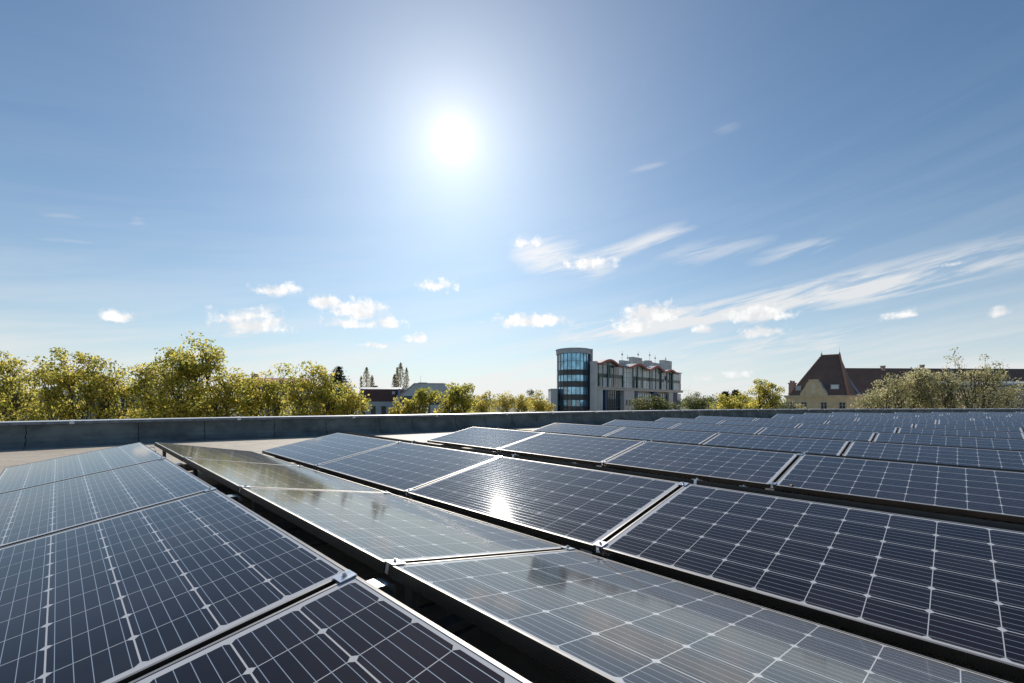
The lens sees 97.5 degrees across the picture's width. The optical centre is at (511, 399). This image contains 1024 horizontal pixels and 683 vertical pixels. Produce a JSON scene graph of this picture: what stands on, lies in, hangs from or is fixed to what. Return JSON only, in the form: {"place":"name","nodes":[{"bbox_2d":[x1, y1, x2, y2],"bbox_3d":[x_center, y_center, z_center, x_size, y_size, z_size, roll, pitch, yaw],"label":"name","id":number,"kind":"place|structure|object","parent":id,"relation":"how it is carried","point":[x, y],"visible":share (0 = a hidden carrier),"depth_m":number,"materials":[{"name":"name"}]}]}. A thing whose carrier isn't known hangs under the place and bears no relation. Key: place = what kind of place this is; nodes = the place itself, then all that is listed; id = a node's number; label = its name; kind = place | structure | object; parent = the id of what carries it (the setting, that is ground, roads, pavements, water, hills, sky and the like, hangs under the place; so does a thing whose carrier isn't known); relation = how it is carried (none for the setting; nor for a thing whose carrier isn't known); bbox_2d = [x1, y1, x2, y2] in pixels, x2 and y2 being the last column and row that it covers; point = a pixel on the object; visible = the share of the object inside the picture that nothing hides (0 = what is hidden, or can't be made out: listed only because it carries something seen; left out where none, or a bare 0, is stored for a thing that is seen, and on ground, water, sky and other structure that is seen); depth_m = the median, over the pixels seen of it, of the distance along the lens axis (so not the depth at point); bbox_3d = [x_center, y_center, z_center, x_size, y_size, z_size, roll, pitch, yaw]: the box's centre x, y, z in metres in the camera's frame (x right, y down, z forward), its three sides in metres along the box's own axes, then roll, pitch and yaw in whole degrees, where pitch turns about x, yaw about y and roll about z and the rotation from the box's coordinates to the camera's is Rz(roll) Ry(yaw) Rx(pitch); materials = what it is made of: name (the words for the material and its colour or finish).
{"place":"outdoors","nodes":[
{"label":"outdoors","id":0,"kind":"place"},
{"bbox_2d":[21,386,148,419],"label":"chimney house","id":1,"kind":"structure","parent":0,"point":[92,404],"depth_m":65.91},
{"bbox_2d":[236,374,310,416],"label":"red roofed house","id":2,"kind":"structure","parent":0,"point":[283,394],"depth_m":71.49,"materials":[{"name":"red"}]},
{"bbox_2d":[358,386,406,414],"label":"mansard house","id":3,"kind":"structure","parent":0,"point":[381,399],"depth_m":93.23,"materials":[{"name":"tile"}]},
{"bbox_2d":[12,401,779,418],"bbox_3d":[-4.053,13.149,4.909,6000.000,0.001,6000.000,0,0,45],"label":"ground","id":4,"kind":"structure","parent":0,"point":[510,411],"depth_m":533.22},
{"bbox_2d":[0,351,54,420],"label":"plane tree","id":5,"kind":"object","parent":4,"relation":"on","point":[12,396],"visible":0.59,"depth_m":32.61,"materials":[{"name":"green plant"}]},
{"bbox_2d":[0,347,147,420],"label":"plane tree","id":6,"kind":"object","parent":4,"relation":"on","point":[102,388],"visible":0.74,"depth_m":31.34,"materials":[{"name":"green plant"}]},
{"bbox_2d":[114,331,256,418],"bbox_3d":[-22.422,4.299,31.077,8.298,17.742,6.366,0,0,33],"label":"plane tree","id":7,"kind":"object","parent":4,"relation":"on","point":[187,372],"visible":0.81,"depth_m":30.19,"materials":[{"name":"green plant"}]},
{"bbox_2d":[233,363,298,416],"bbox_3d":[-18.586,5.201,34.414,4.513,15.970,4.638,0,0,33],"label":"plane tree","id":8,"kind":"object","parent":4,"relation":"on","point":[270,398],"visible":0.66,"depth_m":33.62,"materials":[{"name":"green plant"}]},
{"bbox_2d":[278,360,371,415],"bbox_3d":[-13.607,5.138,32.905,6.615,16.139,3.998,0,0,-10],"label":"plane tree","id":9,"kind":"object","parent":4,"relation":"on","point":[326,398],"visible":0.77,"depth_m":32.44,"materials":[{"name":"green plant"}]},
{"bbox_2d":[318,366,359,414],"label":"conifer tree","id":10,"kind":"object","parent":4,"relation":"on","point":[340,376],"visible":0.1,"depth_m":57.63,"materials":[{"name":"green plant"}]},
{"bbox_2d":[359,367,374,391],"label":"poplar tree","id":11,"kind":"object","parent":4,"relation":"on","point":[370,379],"visible":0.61,"depth_m":159.84,"materials":[{"name":"green plant"}]},
{"bbox_2d":[391,363,408,388],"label":"poplar tree","id":12,"kind":"object","parent":4,"relation":"on","point":[399,379],"visible":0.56,"depth_m":149.75,"materials":[{"name":"green plant"}]},
{"bbox_2d":[388,387,442,414],"bbox_3d":[-7.441,6.146,34.266,2.934,14.177,4.022,0,0,73],"label":"plane tree","id":13,"kind":"object","parent":4,"relation":"on","point":[424,400],"visible":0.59,"depth_m":33.73,"materials":[{"name":"green plant"}]},
{"bbox_2d":[433,382,479,413],"bbox_3d":[-4.593,5.921,36.328,3.630,14.650,3.628,0,0,-16],"label":"plane tree","id":14,"kind":"object","parent":4,"relation":"on","point":[457,395],"visible":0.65,"depth_m":35.79,"materials":[{"name":"green plant"}]},
{"bbox_2d":[168,393,788,410],"bbox_3d":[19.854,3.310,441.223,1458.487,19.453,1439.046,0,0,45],"label":"distant wood","id":15,"kind":"object","parent":4,"relation":"on","point":[547,402],"visible":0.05,"depth_m":382.99,"materials":[{"name":"green plant"}]},
{"bbox_2d":[471,390,496,412],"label":"yellow tree","id":16,"kind":"object","parent":4,"relation":"on","point":[482,406],"visible":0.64,"depth_m":51.75,"materials":[{"name":"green plant"}]},
{"bbox_2d":[488,390,534,412],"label":"yellow tree","id":17,"kind":"object","parent":4,"relation":"on","point":[522,405],"visible":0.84,"depth_m":74.79,"materials":[{"name":"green plant"}]},
{"bbox_2d":[526,390,555,411],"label":"yellow tree","id":18,"kind":"object","parent":4,"relation":"on","point":[538,406],"visible":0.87,"depth_m":81.37,"materials":[{"name":"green plant"}]},
{"bbox_2d":[546,389,557,411],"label":"office annex","id":19,"kind":"object","parent":4,"relation":"on","point":[552,395],"visible":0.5,"depth_m":122.00,"materials":[{"name":"concrete"}]},
{"bbox_2d":[556,347,592,411],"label":"office tower","id":20,"kind":"structure","parent":4,"relation":"on","point":[573,376],"depth_m":120.69,"materials":[{"name":"blue glass"}]},
{"bbox_2d":[589,354,682,410],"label":"office wing","id":21,"kind":"structure","parent":4,"relation":"on","point":[616,386],"depth_m":138.85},
{"bbox_2d":[598,366,678,389],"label":"window frames","id":22,"kind":"structure","parent":21,"relation":"in","point":[611,366],"depth_m":143.40,"materials":[{"name":"white"}]},
{"bbox_2d":[626,395,678,410],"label":"dark tree","id":23,"kind":"object","parent":4,"relation":"on","point":[657,404],"visible":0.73,"depth_m":89.25,"materials":[{"name":"green plant"}]},
{"bbox_2d":[678,392,716,409],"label":"dark tree","id":24,"kind":"object","parent":4,"relation":"on","point":[696,404],"visible":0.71,"depth_m":94.93,"materials":[{"name":"green plant"}]},
{"bbox_2d":[708,390,753,408],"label":"yellow tree","id":25,"kind":"object","parent":4,"relation":"on","point":[734,403],"visible":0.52,"depth_m":79.77,"materials":[{"name":"green plant"}]},
{"bbox_2d":[742,379,788,408],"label":"plane tree","id":26,"kind":"object","parent":4,"relation":"on","point":[772,399],"visible":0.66,"depth_m":61.45,"materials":[{"name":"green plant"}]},
{"bbox_2d":[774,400,809,408],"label":"yellow tree","id":27,"kind":"object","parent":4,"relation":"on","point":[796,406],"visible":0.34,"depth_m":59.64,"materials":[{"name":"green plant"}]},
{"bbox_2d":[850,364,964,408],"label":"silver tree","id":28,"kind":"object","parent":4,"relation":"on","point":[898,388],"visible":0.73,"depth_m":41.60,"materials":[{"name":"green plant"}]},
{"bbox_2d":[901,347,1023,408],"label":"silver tree","id":29,"kind":"object","parent":4,"relation":"on","point":[985,393],"visible":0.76,"depth_m":39.86,"materials":[{"name":"green plant"}]},
{"bbox_2d":[392,382,467,413],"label":"gable house","id":30,"kind":"structure","parent":0,"point":[409,392],"depth_m":84.00,"materials":[{"name":"grey"}]},
{"bbox_2d":[0,0,1023,402],"label":"sky","id":31,"kind":"structure","parent":0,"point":[732,193],"materials":[{"name":"blue"}]},
{"bbox_2d":[783,348,857,408],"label":"old house","id":32,"kind":"structure","parent":0,"point":[824,382],"depth_m":104.68,"materials":[{"name":"paint"}]},
{"bbox_2d":[845,365,1023,408],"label":"long house wing","id":33,"kind":"structure","parent":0,"point":[862,379],"depth_m":117.22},
{"bbox_2d":[928,381,1023,408],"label":"flat roofed house","id":34,"kind":"structure","parent":0,"point":[1020,395],"depth_m":71.89,"materials":[{"name":"concrete"}]},
{"bbox_3d":[2.336,0.736,1.706,0.110,0.284,2.226,0,0,45],"label":"mounting support","id":35,"kind":"object","parent":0,"visible":0},
{"bbox_2d":[697,480,1023,531],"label":"solar panel","id":36,"kind":"object","parent":35,"relation":"on","point":[974,521],"visible":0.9,"depth_m":2.29,"materials":[{"name":"blue glass"}]},
{"bbox_3d":[3.333,0.718,7.153,0.110,0.284,2.226,0,0,45],"label":"mounting support","id":37,"kind":"object","parent":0,"visible":0},
{"bbox_2d":[652,440,806,453],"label":"solar panel","id":38,"kind":"object","parent":37,"relation":"on","point":[804,452],"visible":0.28,"depth_m":5.06,"materials":[{"name":"blue glass"}]},
{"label":"mounting support","id":39,"kind":"object","parent":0,"visible":0},
{"bbox_2d":[806,453,1023,471],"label":"solar panel","id":40,"kind":"object","parent":39,"relation":"on","point":[999,469],"visible":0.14,"depth_m":3.95,"materials":[{"name":"blue glass"}]},
{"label":"mounting support","id":41,"kind":"object","parent":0,"visible":0},
{"bbox_2d":[842,441,1023,469],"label":"solar panel","id":42,"kind":"object","parent":41,"relation":"on","point":[1001,459],"visible":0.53,"depth_m":5.05,"materials":[{"name":"blue glass"}]},
{"bbox_2d":[854,440,1023,451],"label":"solar panel","id":43,"kind":"object","parent":41,"relation":"on","point":[941,446],"visible":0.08,"depth_m":5.41,"materials":[{"name":"blue glass"}]},
{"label":"mounting support","id":44,"kind":"object","parent":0,"visible":0},
{"bbox_2d":[758,427,878,440],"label":"solar panel","id":45,"kind":"object","parent":44,"relation":"on","point":[840,435],"visible":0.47,"depth_m":7.81,"materials":[{"name":"blue glass"}]},
{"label":"mounting support","id":46,"kind":"object","parent":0,"visible":0},
{"bbox_2d":[873,433,1023,450],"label":"solar panel","id":47,"kind":"object","parent":46,"relation":"on","point":[997,443],"visible":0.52,"depth_m":6.66,"materials":[{"name":"blue glass"}]},
{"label":"mounting support","id":48,"kind":"object","parent":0,"visible":0},
{"bbox_2d":[656,418,724,423],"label":"solar panel","id":49,"kind":"object","parent":48,"relation":"on","point":[701,421],"visible":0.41,"depth_m":11.75,"materials":[{"name":"blue glass"}]},
{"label":"mounting support","id":50,"kind":"object","parent":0,"visible":0},
{"bbox_2d":[719,420,802,427],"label":"solar panel","id":51,"kind":"object","parent":50,"relation":"on","point":[763,424],"visible":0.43,"depth_m":10.57,"materials":[{"name":"blue glass"}]},
{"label":"mounting support","id":52,"kind":"object","parent":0,"visible":0},
{"bbox_2d":[897,427,1023,438],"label":"solar panel","id":53,"kind":"object","parent":52,"relation":"on","point":[995,434],"visible":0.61,"depth_m":8.21,"materials":[{"name":"blue glass"}]},
{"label":"mounting support","id":54,"kind":"object","parent":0,"visible":0},
{"bbox_2d":[695,416,757,420],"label":"solar panel","id":55,"kind":"object","parent":54,"relation":"on","point":[728,418],"visible":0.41,"depth_m":13.29,"materials":[{"name":"blue glass"}]},
{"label":"mounting support","id":56,"kind":"object","parent":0,"visible":0},
{"bbox_2d":[755,418,827,423],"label":"solar panel","id":57,"kind":"object","parent":56,"relation":"on","point":[794,420],"visible":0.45,"depth_m":12.12,"materials":[{"name":"blue glass"}]},
{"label":"building walls","id":58,"kind":"structure","parent":0,"visible":0},
{"bbox_2d":[0,424,1023,682],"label":"roof","id":59,"kind":"structure","parent":58,"relation":"on","point":[526,666],"depth_m":2.44,"materials":[{"name":"concrete"}]},
{"bbox_2d":[149,447,262,469],"bbox_3d":[-3.949,0.661,4.893,0.110,0.284,2.226,0,0,45],"label":"mounting support","id":60,"kind":"object","parent":59,"relation":"on","point":[187,467],"visible":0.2,"depth_m":5.07,"materials":[{"name":"metal"}]},
{"bbox_2d":[0,442,165,493],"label":"solar panel","id":61,"kind":"object","parent":60,"relation":"on","point":[23,476],"visible":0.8,"depth_m":3.82,"materials":[{"name":"blue glass"}]},
{"bbox_2d":[154,442,303,466],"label":"solar panel","id":62,"kind":"object","parent":60,"relation":"on","point":[180,452],"visible":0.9,"depth_m":4.60,"materials":[{"name":"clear glass"}]},
{"bbox_2d":[262,433,400,468],"bbox_3d":[-2.214,0.581,5.421,1.689,0.051,0.993,1,11,45],"label":"solar panel","id":63,"kind":"object","parent":60,"relation":"on","point":[312,453],"visible":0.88,"depth_m":5.30,"materials":[{"name":"blue glass"}]},
{"bbox_2d":[175,463,313,491],"bbox_3d":[-2.801,0.678,3.755,0.110,0.284,2.226,0,0,45],"label":"mounting support","id":64,"kind":"object","parent":59,"relation":"on","point":[221,487],"visible":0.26,"depth_m":3.93,"materials":[{"name":"metal"}]},
{"bbox_2d":[184,458,389,492],"bbox_3d":[-1.833,0.605,3.550,1.689,0.051,0.993,1,-10,45],"label":"solar panel","id":65,"kind":"object","parent":64,"relation":"on","point":[235,476],"visible":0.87,"depth_m":3.37,"materials":[{"name":"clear glass"}]},
{"bbox_2d":[227,494,403,532],"bbox_3d":[-1.610,0.695,2.575,0.110,0.284,2.226,0,0,45],"label":"mounting support","id":66,"kind":"object","parent":59,"relation":"on","point":[288,526],"visible":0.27,"depth_m":2.75,"materials":[{"name":"metal"}]},
{"bbox_2d":[0,458,215,547],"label":"solar panel","id":67,"kind":"object","parent":66,"relation":"on","point":[26,514],"visible":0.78,"depth_m":2.63,"materials":[{"name":"blue glass"}]},
{"bbox_2d":[240,487,574,573],"bbox_3d":[-0.643,0.623,2.370,1.689,0.051,0.993,1,-10,45],"label":"solar panel","id":68,"kind":"object","parent":66,"relation":"on","point":[381,532],"visible":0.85,"depth_m":2.10,"materials":[{"name":"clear glass"}]},
{"bbox_2d":[315,442,502,495],"bbox_3d":[-1.023,0.599,4.241,1.689,0.051,0.993,1,11,45],"label":"solar panel","id":69,"kind":"object","parent":66,"relation":"on","point":[402,468],"visible":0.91,"depth_m":4.09,"materials":[{"name":"blue glass"}]},
{"bbox_2d":[367,548,591,636],"bbox_3d":[-0.419,0.712,1.396,0.110,0.284,2.226,0,0,45],"label":"mounting support","id":70,"kind":"object","parent":59,"relation":"on","point":[455,625],"visible":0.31,"depth_m":1.55,"materials":[{"name":"metal"}]},
{"bbox_2d":[0,489,356,682],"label":"solar panel","id":71,"kind":"object","parent":70,"relation":"on","point":[128,597],"visible":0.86,"depth_m":1.40,"materials":[{"name":"blue glass"}]},
{"bbox_2d":[129,575,531,682],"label":"solar panel","id":72,"kind":"object","parent":70,"relation":"on","point":[356,629],"visible":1,"depth_m":1.00,"materials":[{"name":"blue glass"}]},
{"bbox_2d":[407,457,688,552],"bbox_3d":[0.168,0.617,3.061,1.689,0.051,0.993,1,11,45],"label":"solar panel","id":73,"kind":"object","parent":70,"relation":"on","point":[588,509],"visible":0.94,"depth_m":2.85,"materials":[{"name":"blue glass"}]},
{"bbox_2d":[0,408,1023,450],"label":"parapet wall","id":74,"kind":"structure","parent":59,"relation":"on","point":[20,435],"depth_m":9.76,"materials":[{"name":"concrete"}]},
{"bbox_2d":[604,557,628,564],"bbox_3d":[1.145,0.719,2.886,0.110,0.284,2.226,0,0,45],"label":"mounting support","id":75,"kind":"object","parent":59,"relation":"on","point":[618,561],"depth_m":2.22,"materials":[{"name":"metal"}]},
{"bbox_2d":[514,455,746,486],"bbox_3d":[0.961,0.620,3.862,1.689,0.051,0.993,1,-10,45],"label":"solar panel","id":76,"kind":"object","parent":75,"relation":"on","point":[662,477],"visible":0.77,"depth_m":3.38,"materials":[{"name":"glass"}]},
{"bbox_2d":[765,488,790,492],"bbox_3d":[2.923,0.727,4.518,0.110,0.284,2.226,0,0,45],"label":"mounting support","id":77,"kind":"object","parent":59,"relation":"on","point":[777,490],"visible":0.02,"depth_m":3.92,"materials":[{"name":"metal"}]},
{"bbox_2d":[703,433,852,455],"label":"solar panel","id":78,"kind":"object","parent":77,"relation":"on","point":[818,446],"visible":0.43,"depth_m":6.16,"materials":[{"name":"blue glass"}]},
{"bbox_2d":[772,414,831,418],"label":"solar panel","id":79,"kind":"object","parent":59,"relation":"on","point":[783,416],"visible":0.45,"depth_m":15.92,"materials":[{"name":"blue glass"}]},
{"bbox_2d":[831,415,895,419],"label":"solar panel","id":80,"kind":"object","parent":59,"relation":"on","point":[863,416],"visible":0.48,"depth_m":14.62,"materials":[{"name":"blue glass"}]},
{"bbox_2d":[896,416,971,423],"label":"solar panel","id":81,"kind":"object","parent":59,"relation":"on","point":[936,418],"visible":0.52,"depth_m":13.50,"materials":[{"name":"blue glass"}]},
{"bbox_2d":[918,415,987,419],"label":"solar panel","id":82,"kind":"object","parent":59,"relation":"on","point":[971,417],"visible":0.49,"depth_m":14.77,"materials":[{"name":"blue glass"}]},
{"bbox_2d":[973,418,1023,421],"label":"solar panel","id":83,"kind":"object","parent":59,"relation":"on","point":[988,419],"visible":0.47,"depth_m":12.56,"materials":[{"name":"blue glass"}]},
{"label":"mounting support","id":84,"kind":"object","parent":59,"relation":"on","visible":0},
{"bbox_2d":[427,427,544,451],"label":"solar panel","id":85,"kind":"object","parent":84,"relation":"on","point":[489,439],"visible":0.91,"depth_m":6.94,"materials":[{"name":"blue glass"}]},
{"bbox_2d":[498,433,646,465],"bbox_3d":[0.754,0.614,5.873,1.689,0.051,0.993,1,11,45],"label":"solar panel","id":86,"kind":"object","parent":84,"relation":"on","point":[599,451],"visible":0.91,"depth_m":5.75,"materials":[{"name":"blue glass"}]},
{"bbox_2d":[532,423,625,435],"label":"solar panel","id":87,"kind":"object","parent":84,"relation":"on","point":[592,430],"visible":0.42,"depth_m":8.54,"materials":[{"name":"blue glass"}]},
{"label":"mounting support","id":88,"kind":"object","parent":59,"relation":"on","visible":0},
{"bbox_2d":[604,427,719,443],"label":"solar panel","id":89,"kind":"object","parent":88,"relation":"on","point":[691,437],"visible":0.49,"depth_m":7.35,"materials":[{"name":"blue glass"}]},
{"bbox_2d":[603,441,802,487],"bbox_3d":[1.945,0.632,4.694,1.689,0.051,0.993,1,11,45],"label":"solar panel","id":90,"kind":"object","parent":88,"relation":"on","point":[762,469],"visible":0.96,"depth_m":4.54,"materials":[{"name":"blue glass"}]},
{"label":"mounting support","id":91,"kind":"object","parent":59,"relation":"on","visible":0},
{"bbox_2d":[773,454,1023,522],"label":"solar panel","id":92,"kind":"object","parent":91,"relation":"on","point":[992,494],"visible":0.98,"depth_m":3.46,"materials":[{"name":"blue glass"}]},
{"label":"mounting support","id":93,"kind":"object","parent":59,"relation":"on","visible":0},
{"bbox_2d":[603,420,680,428],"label":"solar panel","id":94,"kind":"object","parent":93,"relation":"on","point":[650,424],"visible":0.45,"depth_m":10.17,"materials":[{"name":"blue glass"}]},
{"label":"mounting support","id":95,"kind":"object","parent":59,"relation":"on","visible":0},
{"bbox_2d":[671,423,766,433],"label":"solar panel","id":96,"kind":"object","parent":95,"relation":"on","point":[723,428],"visible":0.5,"depth_m":9.00,"materials":[{"name":"blue glass"}]},
{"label":"mounting support","id":97,"kind":"object","parent":59,"relation":"on","visible":0},
{"bbox_2d":[797,423,899,432],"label":"solar panel","id":98,"kind":"object","parent":97,"relation":"on","point":[852,428],"visible":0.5,"depth_m":9.38,"materials":[{"name":"blue glass"}]},
{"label":"mounting support","id":99,"kind":"object","parent":59,"relation":"on","visible":0},
{"bbox_2d":[826,421,913,427],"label":"solar panel","id":100,"kind":"object","parent":99,"relation":"on","point":[872,424],"visible":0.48,"depth_m":10.94,"materials":[{"name":"blue glass"}]},
{"bbox_2d":[857,418,936,423],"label":"solar panel","id":101,"kind":"object","parent":99,"relation":"on","point":[916,421],"visible":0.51,"depth_m":12.21,"materials":[{"name":"blue glass"}]},
{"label":"mounting support","id":102,"kind":"object","parent":59,"relation":"on","visible":0},
{"bbox_2d":[914,424,1022,431],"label":"solar panel","id":103,"kind":"object","parent":102,"relation":"on","point":[989,428],"visible":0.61,"depth_m":9.75,"materials":[{"name":"blue glass"}]},
{"bbox_2d":[938,420,1023,427],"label":"solar panel","id":104,"kind":"object","parent":102,"relation":"on","point":[987,423],"visible":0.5,"depth_m":11.11,"materials":[{"name":"blue glass"}]},
{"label":"mounting support","id":105,"kind":"object","parent":59,"relation":"on","visible":0},
{"bbox_2d":[789,416,857,420],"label":"solar panel","id":106,"kind":"object","parent":105,"relation":"on","point":[827,418],"visible":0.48,"depth_m":13.43,"materials":[{"name":"blue glass"}]},
{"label":"mounting support","id":107,"kind":"object","parent":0,"visible":0},
{"bbox_2d":[388,549,1011,682],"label":"solar panel","id":108,"kind":"object","parent":107,"relation":"on","point":[577,616],"visible":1,"depth_m":1.21,"materials":[{"name":"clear glass"}]},
{"bbox_2d":[599,484,1023,680],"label":"solar panel","id":109,"kind":"object","parent":107,"relation":"on","point":[950,590],"visible":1,"depth_m":1.77,"materials":[{"name":"blue glass"}]},
{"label":"mounting support","id":110,"kind":"object","parent":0,"visible":0},
{"bbox_2d":[348,432,475,449],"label":"solar panel","id":111,"kind":"object","parent":110,"relation":"on","point":[386,438],"visible":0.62,"depth_m":5.80,"materials":[{"name":"glass"}]},
{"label":"mounting support","id":112,"kind":"object","parent":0,"visible":0},
{"bbox_2d":[412,441,578,463],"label":"solar panel","id":113,"kind":"object","parent":112,"relation":"on","point":[469,450],"visible":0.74,"depth_m":4.59,"materials":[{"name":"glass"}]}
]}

